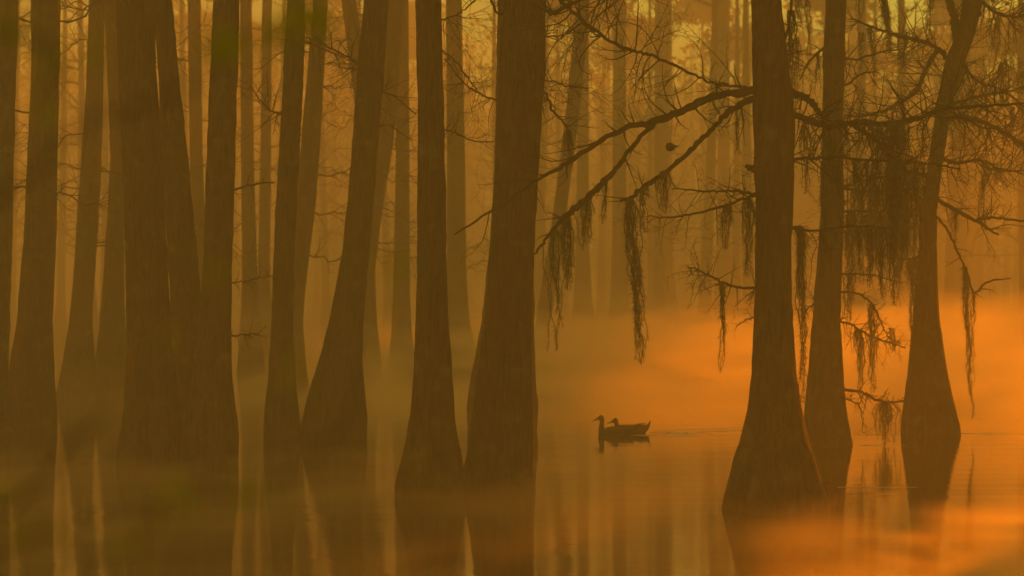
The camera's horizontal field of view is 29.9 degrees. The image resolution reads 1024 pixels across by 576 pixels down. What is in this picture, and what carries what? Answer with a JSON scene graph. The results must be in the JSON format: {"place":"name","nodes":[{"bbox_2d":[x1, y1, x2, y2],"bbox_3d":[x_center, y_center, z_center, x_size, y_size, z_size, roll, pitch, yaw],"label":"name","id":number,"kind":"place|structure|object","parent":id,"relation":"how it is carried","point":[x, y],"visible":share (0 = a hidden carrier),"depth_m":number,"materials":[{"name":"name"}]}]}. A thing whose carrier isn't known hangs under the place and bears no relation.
{"place":"outdoors","nodes":[
{"label":"outdoors","id":0,"kind":"place"},
{"bbox_2d":[0,301,1023,575],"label":"water","id":1,"kind":"structure","parent":0,"point":[590,503],"depth_m":20.11,"materials":[{"name":"brown liquid"}]},
{"bbox_2d":[0,0,18,433],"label":"cypress tree","id":2,"kind":"object","parent":1,"relation":"on","point":[8,58],"visible":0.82,"depth_m":27.66,"materials":[{"name":"brown plant"}]},
{"bbox_2d":[12,0,30,323],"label":"distant cypress","id":3,"kind":"object","parent":1,"relation":"on","point":[14,275],"visible":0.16,"depth_m":99.23,"materials":[{"name":"brown plant"}]},
{"bbox_2d":[10,0,61,334],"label":"distant cypress","id":4,"kind":"object","parent":1,"relation":"on","point":[16,136],"visible":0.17,"depth_m":85.18,"materials":[{"name":"brown plant"}]},
{"bbox_2d":[20,0,108,331],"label":"distant cypress","id":5,"kind":"object","parent":1,"relation":"on","point":[60,324],"visible":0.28,"depth_m":91.02,"materials":[{"name":"brown plant"}]},
{"bbox_2d":[23,0,109,339],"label":"distant cypress","id":6,"kind":"object","parent":1,"relation":"on","point":[81,84],"visible":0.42,"depth_m":77.92,"materials":[{"name":"brown plant"}]},
{"bbox_2d":[56,0,100,256],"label":"distant cypress","id":7,"kind":"object","parent":1,"relation":"on","point":[79,153],"visible":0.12,"depth_m":95.81,"materials":[{"name":"brown plant"}]},
{"bbox_2d":[57,0,109,323],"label":"distant cypress","id":8,"kind":"object","parent":1,"relation":"on","point":[105,137],"visible":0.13,"depth_m":82.84,"materials":[{"name":"brown plant"}]},
{"bbox_2d":[9,0,192,428],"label":"cypress tree","id":9,"kind":"object","parent":1,"relation":"on","point":[32,388],"visible":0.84,"depth_m":28.87,"materials":[{"name":"brown plant"}]},
{"bbox_2d":[13,0,264,402],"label":"cypress tree","id":10,"kind":"object","parent":1,"relation":"on","point":[78,381],"visible":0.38,"depth_m":35.50,"materials":[{"name":"brown plant"}]},
{"bbox_2d":[13,0,273,398],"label":"cypress tree","id":11,"kind":"object","parent":1,"relation":"on","point":[111,355],"visible":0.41,"depth_m":36.55,"materials":[{"name":"brown plant"}]},
{"bbox_2d":[116,0,182,465],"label":"cypress tree","id":12,"kind":"object","parent":1,"relation":"on","point":[151,429],"visible":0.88,"depth_m":22.83,"materials":[{"name":"brown plant"}]},
{"bbox_2d":[155,0,200,424],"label":"cypress tree","id":13,"kind":"object","parent":1,"relation":"on","point":[184,280],"visible":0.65,"depth_m":24.64,"materials":[{"name":"brown plant"}]},
{"bbox_2d":[102,0,258,287],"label":"cypress tree","id":14,"kind":"object","parent":1,"relation":"on","point":[195,124],"visible":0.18,"depth_m":45.68,"materials":[{"name":"brown plant"}]},
{"bbox_2d":[174,5,212,168],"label":"distant cypress","id":15,"kind":"object","parent":1,"relation":"on","point":[207,34],"visible":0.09,"depth_m":138.11,"materials":[{"name":"brown plant"}]},
{"bbox_2d":[174,0,238,202],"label":"distant cypress","id":16,"kind":"object","parent":1,"relation":"on","point":[182,75],"visible":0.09,"depth_m":90.57,"materials":[{"name":"brown plant"}]},
{"bbox_2d":[0,0,443,574],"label":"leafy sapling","id":17,"kind":"object","parent":1,"relation":"on","point":[228,46],"visible":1,"depth_m":1.90,"materials":[{"name":"green plant"}]},
{"bbox_2d":[173,0,271,362],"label":"cypress tree","id":18,"kind":"object","parent":1,"relation":"on","point":[265,302],"visible":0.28,"depth_m":53.87,"materials":[{"name":"brown plant"}]},
{"bbox_2d":[168,0,282,466],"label":"cypress tree","id":19,"kind":"object","parent":1,"relation":"on","point":[210,435],"visible":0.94,"depth_m":22.76,"materials":[{"name":"brown plant"}]},
{"bbox_2d":[205,0,259,321],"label":"distant cypress","id":20,"kind":"object","parent":1,"relation":"on","point":[236,308],"visible":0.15,"depth_m":118.04,"materials":[{"name":"brown plant"}]},
{"bbox_2d":[237,54,280,271],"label":"distant cypress","id":21,"kind":"object","parent":1,"relation":"on","point":[258,77],"visible":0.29,"depth_m":146.81,"materials":[{"name":"brown plant"}]},
{"bbox_2d":[165,0,353,373],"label":"cypress tree","id":22,"kind":"object","parent":1,"relation":"on","point":[253,362],"visible":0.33,"depth_m":47.10,"materials":[{"name":"brown plant"}]},
{"bbox_2d":[237,16,281,271],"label":"distant cypress","id":23,"kind":"object","parent":1,"relation":"on","point":[255,32],"visible":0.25,"depth_m":144.06,"materials":[{"name":"brown plant"}]},
{"bbox_2d":[203,0,385,440],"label":"cypress tree","id":24,"kind":"object","parent":1,"relation":"on","point":[281,417],"visible":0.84,"depth_m":26.50,"materials":[{"name":"brown plant"}]},
{"bbox_2d":[255,0,348,300],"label":"distant cypress","id":25,"kind":"object","parent":1,"relation":"on","point":[283,6],"visible":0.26,"depth_m":91.22,"materials":[{"name":"brown plant"}]},
{"bbox_2d":[177,0,450,395],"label":"cypress tree","id":26,"kind":"object","parent":1,"relation":"on","point":[309,162],"visible":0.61,"depth_m":37.29,"materials":[{"name":"brown plant"}]},
{"bbox_2d":[286,0,347,319],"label":"distant cypress","id":27,"kind":"object","parent":1,"relation":"on","point":[316,311],"visible":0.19,"depth_m":127.59,"materials":[{"name":"brown plant"}]},
{"bbox_2d":[300,2,350,329],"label":"distant cypress","id":28,"kind":"object","parent":1,"relation":"on","point":[326,306],"visible":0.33,"depth_m":95.34,"materials":[{"name":"brown plant"}]},
{"bbox_2d":[304,0,362,306],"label":"distant cypress","id":29,"kind":"object","parent":1,"relation":"on","point":[335,264],"visible":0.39,"depth_m":124.91,"materials":[{"name":"brown plant"}]},
{"bbox_2d":[246,0,456,441],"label":"cypress tree","id":30,"kind":"object","parent":1,"relation":"on","point":[332,396],"visible":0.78,"depth_m":26.63,"materials":[{"name":"brown plant"}]},
{"bbox_2d":[325,44,378,261],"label":"distant cypress","id":31,"kind":"object","parent":1,"relation":"on","point":[352,108],"visible":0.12,"depth_m":139.43,"materials":[{"name":"brown plant"}]},
{"bbox_2d":[318,0,395,258],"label":"distant cypress","id":32,"kind":"object","parent":1,"relation":"on","point":[346,177],"visible":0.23,"depth_m":87.68,"materials":[{"name":"brown plant"}]},
{"bbox_2d":[253,0,479,374],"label":"cypress tree","id":33,"kind":"object","parent":1,"relation":"on","point":[374,366],"visible":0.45,"depth_m":46.52,"materials":[{"name":"brown plant"}]},
{"bbox_2d":[268,0,477,379],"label":"cypress tree","id":34,"kind":"object","parent":1,"relation":"on","point":[395,23],"visible":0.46,"depth_m":43.80,"materials":[{"name":"brown plant"}]},
{"bbox_2d":[348,52,414,330],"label":"distant cypress","id":35,"kind":"object","parent":1,"relation":"on","point":[387,312],"visible":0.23,"depth_m":94.99,"materials":[{"name":"brown plant"}]},
{"bbox_2d":[305,0,485,368],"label":"cypress tree","id":36,"kind":"object","parent":1,"relation":"on","point":[401,353],"visible":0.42,"depth_m":50.23,"materials":[{"name":"brown plant"}]},
{"bbox_2d":[376,25,415,300],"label":"distant cypress","id":37,"kind":"object","parent":1,"relation":"on","point":[412,41],"visible":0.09,"depth_m":138.37,"materials":[{"name":"brown plant"}]},
{"bbox_2d":[409,1,445,314],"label":"distant cypress","id":38,"kind":"object","parent":1,"relation":"on","point":[412,18],"visible":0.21,"depth_m":146.39,"materials":[{"name":"brown plant"}]},
{"bbox_2d":[395,0,521,499],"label":"cypress tree","id":39,"kind":"object","parent":1,"relation":"on","point":[432,414],"visible":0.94,"depth_m":19.35,"materials":[{"name":"brown plant"}]},
{"bbox_2d":[466,0,496,264],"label":"distant cypress","id":40,"kind":"object","parent":1,"relation":"on","point":[494,58],"visible":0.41,"depth_m":103.95,"materials":[{"name":"brown plant"}]},
{"bbox_2d":[409,0,562,365],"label":"cypress tree","id":41,"kind":"object","parent":1,"relation":"on","point":[463,347],"visible":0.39,"depth_m":52.28,"materials":[{"name":"brown plant"}]},
{"bbox_2d":[466,0,537,430],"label":"cypress tree","id":42,"kind":"object","parent":1,"relation":"on","point":[472,389],"visible":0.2,"depth_m":28.31,"materials":[{"name":"brown plant"}]},
{"bbox_2d":[16,3,1018,314],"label":"distant forest","id":43,"kind":"object","parent":1,"relation":"on","point":[682,261],"visible":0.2,"depth_m":164.34,"materials":[{"name":"brown plant"}]},
{"bbox_2d":[411,0,635,489],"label":"cypress tree","id":44,"kind":"object","parent":1,"relation":"on","point":[499,455],"visible":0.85,"depth_m":20.11,"materials":[{"name":"brown plant"}]},
{"bbox_2d":[534,5,575,332],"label":"distant cypress","id":45,"kind":"object","parent":1,"relation":"on","point":[540,224],"visible":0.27,"depth_m":89.16,"materials":[{"name":"brown plant"}]},
{"bbox_2d":[454,0,659,367],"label":"cypress tree","id":46,"kind":"object","parent":1,"relation":"on","point":[541,338],"visible":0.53,"depth_m":50.25,"materials":[{"name":"brown plant"}]},
{"bbox_2d":[534,0,590,298],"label":"distant cypress","id":47,"kind":"object","parent":1,"relation":"on","point":[546,128],"visible":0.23,"depth_m":92.01,"materials":[{"name":"brown plant"}]},
{"bbox_2d":[539,0,597,341],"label":"cypress tree","id":48,"kind":"object","parent":1,"relation":"on","point":[583,326],"visible":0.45,"depth_m":75.37,"materials":[{"name":"brown plant"}]},
{"bbox_2d":[546,0,607,324],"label":"distant cypress","id":49,"kind":"object","parent":1,"relation":"on","point":[565,315],"visible":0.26,"depth_m":109.91,"materials":[{"name":"brown plant"}]},
{"bbox_2d":[566,0,635,321],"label":"distant cypress","id":50,"kind":"object","parent":1,"relation":"on","point":[600,315],"visible":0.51,"depth_m":119.03,"materials":[{"name":"brown plant"}]},
{"bbox_2d":[593,415,633,434],"bbox_3d":[1.451,1.985,27.491,0.602,0.331,0.284,0,0,0],"label":"duck","id":51,"kind":"object","parent":1,"relation":"on","point":[622,429],"visible":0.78,"depth_m":27.42},
{"bbox_2d":[589,20,654,279],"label":"distant cypress","id":52,"kind":"object","parent":1,"relation":"on","point":[643,59],"visible":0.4,"depth_m":135.29,"materials":[{"name":"brown plant"}]},
{"bbox_2d":[552,0,693,341],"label":"cypress tree","id":53,"kind":"object","parent":1,"relation":"on","point":[619,327],"visible":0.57,"depth_m":74.61,"materials":[{"name":"brown plant"}]},
{"bbox_2d":[601,4,654,315],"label":"distant cypress","id":54,"kind":"object","parent":1,"relation":"on","point":[638,86],"visible":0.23,"depth_m":143.87,"materials":[{"name":"brown plant"}]},
{"bbox_2d":[609,0,691,327],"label":"distant cypress","id":55,"kind":"object","parent":1,"relation":"on","point":[650,274],"visible":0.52,"depth_m":100.58,"materials":[{"name":"brown plant"}]},
{"bbox_2d":[612,0,702,334],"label":"distant cypress","id":56,"kind":"object","parent":1,"relation":"on","point":[659,325],"visible":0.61,"depth_m":86.33,"materials":[{"name":"brown plant"}]},
{"bbox_2d":[626,0,702,331],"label":"distant cypress","id":57,"kind":"object","parent":1,"relation":"on","point":[665,132],"visible":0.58,"depth_m":91.57,"materials":[{"name":"brown plant"}]},
{"bbox_2d":[627,0,707,326],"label":"cypress tree","id":58,"kind":"object","parent":1,"relation":"on","point":[673,315],"visible":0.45,"depth_m":104.69,"materials":[{"name":"brown plant"}]},
{"bbox_2d":[665,0,752,335],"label":"distant cypress","id":59,"kind":"object","parent":1,"relation":"on","point":[703,325],"visible":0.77,"depth_m":84.09,"materials":[{"name":"brown plant"}]},
{"bbox_2d":[672,0,749,283],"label":"distant cypress","id":60,"kind":"object","parent":1,"relation":"on","point":[701,12],"visible":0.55,"depth_m":133.53,"materials":[{"name":"brown plant"}]},
{"bbox_2d":[680,0,753,327],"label":"cypress tree","id":61,"kind":"object","parent":1,"relation":"on","point":[723,266],"visible":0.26,"depth_m":100.52,"materials":[{"name":"brown plant"}]},
{"bbox_2d":[697,0,754,330],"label":"distant cypress","id":62,"kind":"object","parent":1,"relation":"on","point":[736,262],"visible":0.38,"depth_m":93.02,"materials":[{"name":"brown plant"}]},
{"bbox_2d":[697,22,754,307],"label":"distant cypress","id":63,"kind":"object","parent":1,"relation":"on","point":[732,46],"visible":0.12,"depth_m":132.96,"materials":[{"name":"brown plant"}]},
{"bbox_2d":[713,0,755,334],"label":"distant cypress","id":64,"kind":"object","parent":1,"relation":"on","point":[745,328],"visible":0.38,"depth_m":86.23,"materials":[{"name":"brown plant"}]},
{"bbox_2d":[454,0,1023,514],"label":"cypress tree","id":65,"kind":"object","parent":1,"relation":"on","point":[774,470],"visible":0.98,"depth_m":18.07,"materials":[{"name":"brown plant"}]},
{"bbox_2d":[539,230,574,350],"bbox_3d":[0.426,0.029,18.043,0.281,1.153,0.373,0,0,37],"label":"spanish moss","id":66,"kind":"object","parent":65,"relation":"hanging from","point":[553,239],"visible":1,"depth_m":17.98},
{"bbox_2d":[557,217,577,290],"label":"spanish moss","id":67,"kind":"object","parent":65,"relation":"hanging from","point":[566,224],"visible":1,"depth_m":17.98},
{"bbox_2d":[572,199,595,249],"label":"spanish moss","id":68,"kind":"object","parent":65,"relation":"hanging from","point":[585,233],"visible":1,"depth_m":17.99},
{"bbox_2d":[620,198,648,366],"bbox_3d":[1.157,-0.044,17.980,0.326,1.603,0.263,0,0,0],"label":"spanish moss","id":69,"kind":"object","parent":65,"relation":"hanging from","point":[635,256],"visible":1,"depth_m":17.96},
{"bbox_2d":[654,171,672,214],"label":"spanish moss","id":70,"kind":"object","parent":65,"relation":"hanging from","point":[662,173],"visible":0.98,"depth_m":17.99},
{"bbox_2d":[716,281,728,373],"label":"spanish moss","id":71,"kind":"object","parent":65,"relation":"hanging from","point":[722,286],"visible":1,"depth_m":18.01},
{"bbox_2d":[737,198,757,276],"bbox_3d":[2.231,-0.473,18.161,0.198,0.766,0.215,0,0,43],"label":"spanish moss","id":72,"kind":"object","parent":65,"relation":"hanging from","point":[749,228],"visible":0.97,"depth_m":18.15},
{"bbox_2d":[785,10,799,110],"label":"spanish moss","id":73,"kind":"object","parent":65,"relation":"hanging from","point":[791,34],"visible":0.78,"depth_m":18.45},
{"bbox_2d":[792,226,809,406],"bbox_3d":[2.757,0.290,18.313,0.218,1.778,0.202,0,0,0],"label":"spanish moss","id":74,"kind":"object","parent":65,"relation":"hanging from","point":[799,252],"visible":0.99,"depth_m":18.30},
{"bbox_2d":[857,228,875,288],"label":"spanish moss","id":75,"kind":"object","parent":65,"relation":"hanging from","point":[871,240],"visible":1,"depth_m":18.43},
{"bbox_2d":[867,124,887,220],"bbox_3d":[3.584,-1.122,18.823,0.289,0.970,0.211,0,0,0],"label":"spanish moss","id":76,"kind":"object","parent":65,"relation":"hanging from","point":[879,168],"visible":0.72,"depth_m":18.83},
{"bbox_2d":[883,161,901,252],"bbox_3d":[3.685,-0.767,18.525,0.200,0.919,0.166,0,0,38],"label":"spanish moss","id":77,"kind":"object","parent":65,"relation":"hanging from","point":[892,178],"visible":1,"depth_m":18.52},
{"bbox_2d":[887,228,898,305],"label":"spanish moss","id":78,"kind":"object","parent":65,"relation":"hanging from","point":[890,233],"visible":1,"depth_m":18.49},
{"bbox_2d":[893,160,913,226],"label":"spanish moss","id":79,"kind":"object","parent":65,"relation":"hanging from","point":[904,168],"visible":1,"depth_m":18.49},
{"bbox_2d":[912,161,927,256],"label":"spanish moss","id":80,"kind":"object","parent":65,"relation":"hanging from","point":[923,186],"visible":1,"depth_m":18.61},
{"bbox_2d":[783,0,874,261],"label":"distant cypress","id":81,"kind":"object","parent":1,"relation":"on","point":[817,5],"visible":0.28,"depth_m":110.53,"materials":[{"name":"brown plant"}]},
{"bbox_2d":[799,0,882,333],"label":"distant cypress","id":82,"kind":"object","parent":1,"relation":"on","point":[849,29],"visible":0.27,"depth_m":84.37,"materials":[{"name":"brown plant"}]},
{"bbox_2d":[816,0,890,316],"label":"distant cypress","id":83,"kind":"object","parent":1,"relation":"on","point":[868,3],"visible":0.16,"depth_m":141.33,"materials":[{"name":"brown plant"}]},
{"bbox_2d":[818,0,908,336],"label":"distant cypress","id":84,"kind":"object","parent":1,"relation":"on","point":[857,305],"visible":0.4,"depth_m":83.06,"materials":[{"name":"brown plant"}]},
{"bbox_2d":[790,0,939,447],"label":"cypress tree","id":85,"kind":"object","parent":1,"relation":"on","point":[826,418],"visible":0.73,"depth_m":25.50,"materials":[{"name":"brown plant"}]},
{"bbox_2d":[852,329,866,391],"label":"spanish moss","id":86,"kind":"object","parent":85,"relation":"hanging from","point":[859,333],"visible":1,"depth_m":25.53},
{"bbox_2d":[865,304,879,396],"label":"spanish moss","id":87,"kind":"object","parent":85,"relation":"hanging from","point":[871,320],"visible":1,"depth_m":25.52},
{"bbox_2d":[876,0,893,53],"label":"spanish moss","id":88,"kind":"object","parent":85,"relation":"hanging from","point":[884,8],"visible":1,"depth_m":25.32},
{"bbox_2d":[870,400,902,445],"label":"spanish moss","id":89,"kind":"object","parent":85,"relation":"hanging from","point":[883,406],"visible":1,"depth_m":25.61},
{"bbox_2d":[845,38,897,314],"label":"distant cypress","id":90,"kind":"object","parent":1,"relation":"on","point":[881,55],"visible":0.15,"depth_m":148.19,"materials":[{"name":"brown plant"}]},
{"bbox_2d":[849,0,895,322],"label":"distant cypress","id":91,"kind":"object","parent":1,"relation":"on","point":[871,292],"visible":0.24,"depth_m":113.84,"materials":[{"name":"brown plant"}]},
{"bbox_2d":[871,0,929,324],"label":"distant cypress","id":92,"kind":"object","parent":1,"relation":"on","point":[906,116],"visible":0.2,"depth_m":91.56,"materials":[{"name":"brown plant"}]},
{"bbox_2d":[798,0,1023,434],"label":"cypress tree","id":93,"kind":"object","parent":1,"relation":"on","point":[932,411],"visible":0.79,"depth_m":27.59,"materials":[{"name":"brown plant"}]},
{"bbox_2d":[905,259,918,372],"bbox_3d":[5.659,0.401,27.189,0.220,1.630,0.215,0,0,0],"label":"spanish moss","id":94,"kind":"object","parent":93,"relation":"hanging from","point":[911,305],"visible":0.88,"depth_m":27.19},
{"bbox_2d":[907,258,922,340],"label":"spanish moss","id":95,"kind":"object","parent":93,"relation":"hanging from","point":[918,278],"visible":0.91,"depth_m":27.23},
{"bbox_2d":[960,266,974,417],"bbox_3d":[6.523,0.788,27.484,0.263,2.200,0.222,0,0,0],"label":"spanish moss","id":96,"kind":"object","parent":93,"relation":"hanging from","point":[965,303],"visible":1,"depth_m":27.48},
{"bbox_2d":[878,0,943,332],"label":"distant cypress","id":97,"kind":"object","parent":1,"relation":"on","point":[901,315],"visible":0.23,"depth_m":90.44,"materials":[{"name":"brown plant"}]},
{"bbox_2d":[912,2,949,320],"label":"distant cypress","id":98,"kind":"object","parent":1,"relation":"on","point":[939,267],"visible":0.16,"depth_m":123.14,"materials":[{"name":"brown plant"}]},
{"bbox_2d":[909,27,979,294],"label":"distant cypress","id":99,"kind":"object","parent":1,"relation":"on","point":[941,69],"visible":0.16,"depth_m":147.65,"materials":[{"name":"brown plant"}]},
{"bbox_2d":[898,0,1017,335],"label":"distant cypress","id":100,"kind":"object","parent":1,"relation":"on","point":[948,325],"visible":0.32,"depth_m":84.35,"materials":[{"name":"brown plant"}]},
{"bbox_2d":[924,0,1013,322],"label":"distant cypress","id":101,"kind":"object","parent":1,"relation":"on","point":[942,2],"visible":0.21,"depth_m":109.51,"materials":[{"name":"brown plant"}]},
{"bbox_2d":[939,24,1004,268],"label":"distant cypress","id":102,"kind":"object","parent":1,"relation":"on","point":[950,44],"visible":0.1,"depth_m":146.21,"materials":[{"name":"brown plant"}]},
{"bbox_2d":[944,25,1006,321],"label":"distant cypress","id":103,"kind":"object","parent":1,"relation":"on","point":[973,259],"visible":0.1,"depth_m":118.07,"materials":[{"name":"brown plant"}]},
{"bbox_2d":[954,0,1010,330],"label":"cypress tree","id":104,"kind":"object","parent":1,"relation":"on","point":[961,244],"visible":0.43,"depth_m":94.18,"materials":[{"name":"brown plant"}]},
{"bbox_2d":[971,4,1008,321],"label":"distant cypress","id":105,"kind":"object","parent":1,"relation":"on","point":[979,283],"visible":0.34,"depth_m":119.17,"materials":[{"name":"brown plant"}]},
{"bbox_2d":[973,15,1018,318],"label":"distant cypress","id":106,"kind":"object","parent":1,"relation":"on","point":[1014,312],"visible":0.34,"depth_m":131.09,"materials":[{"name":"brown plant"}]},
{"bbox_2d":[973,0,1023,337],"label":"distant cypress","id":107,"kind":"object","parent":1,"relation":"on","point":[1020,319],"visible":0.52,"depth_m":80.63,"materials":[{"name":"brown plant"}]},
{"bbox_2d":[20,0,1018,300],"label":"sky","id":108,"kind":"structure","parent":0,"point":[477,5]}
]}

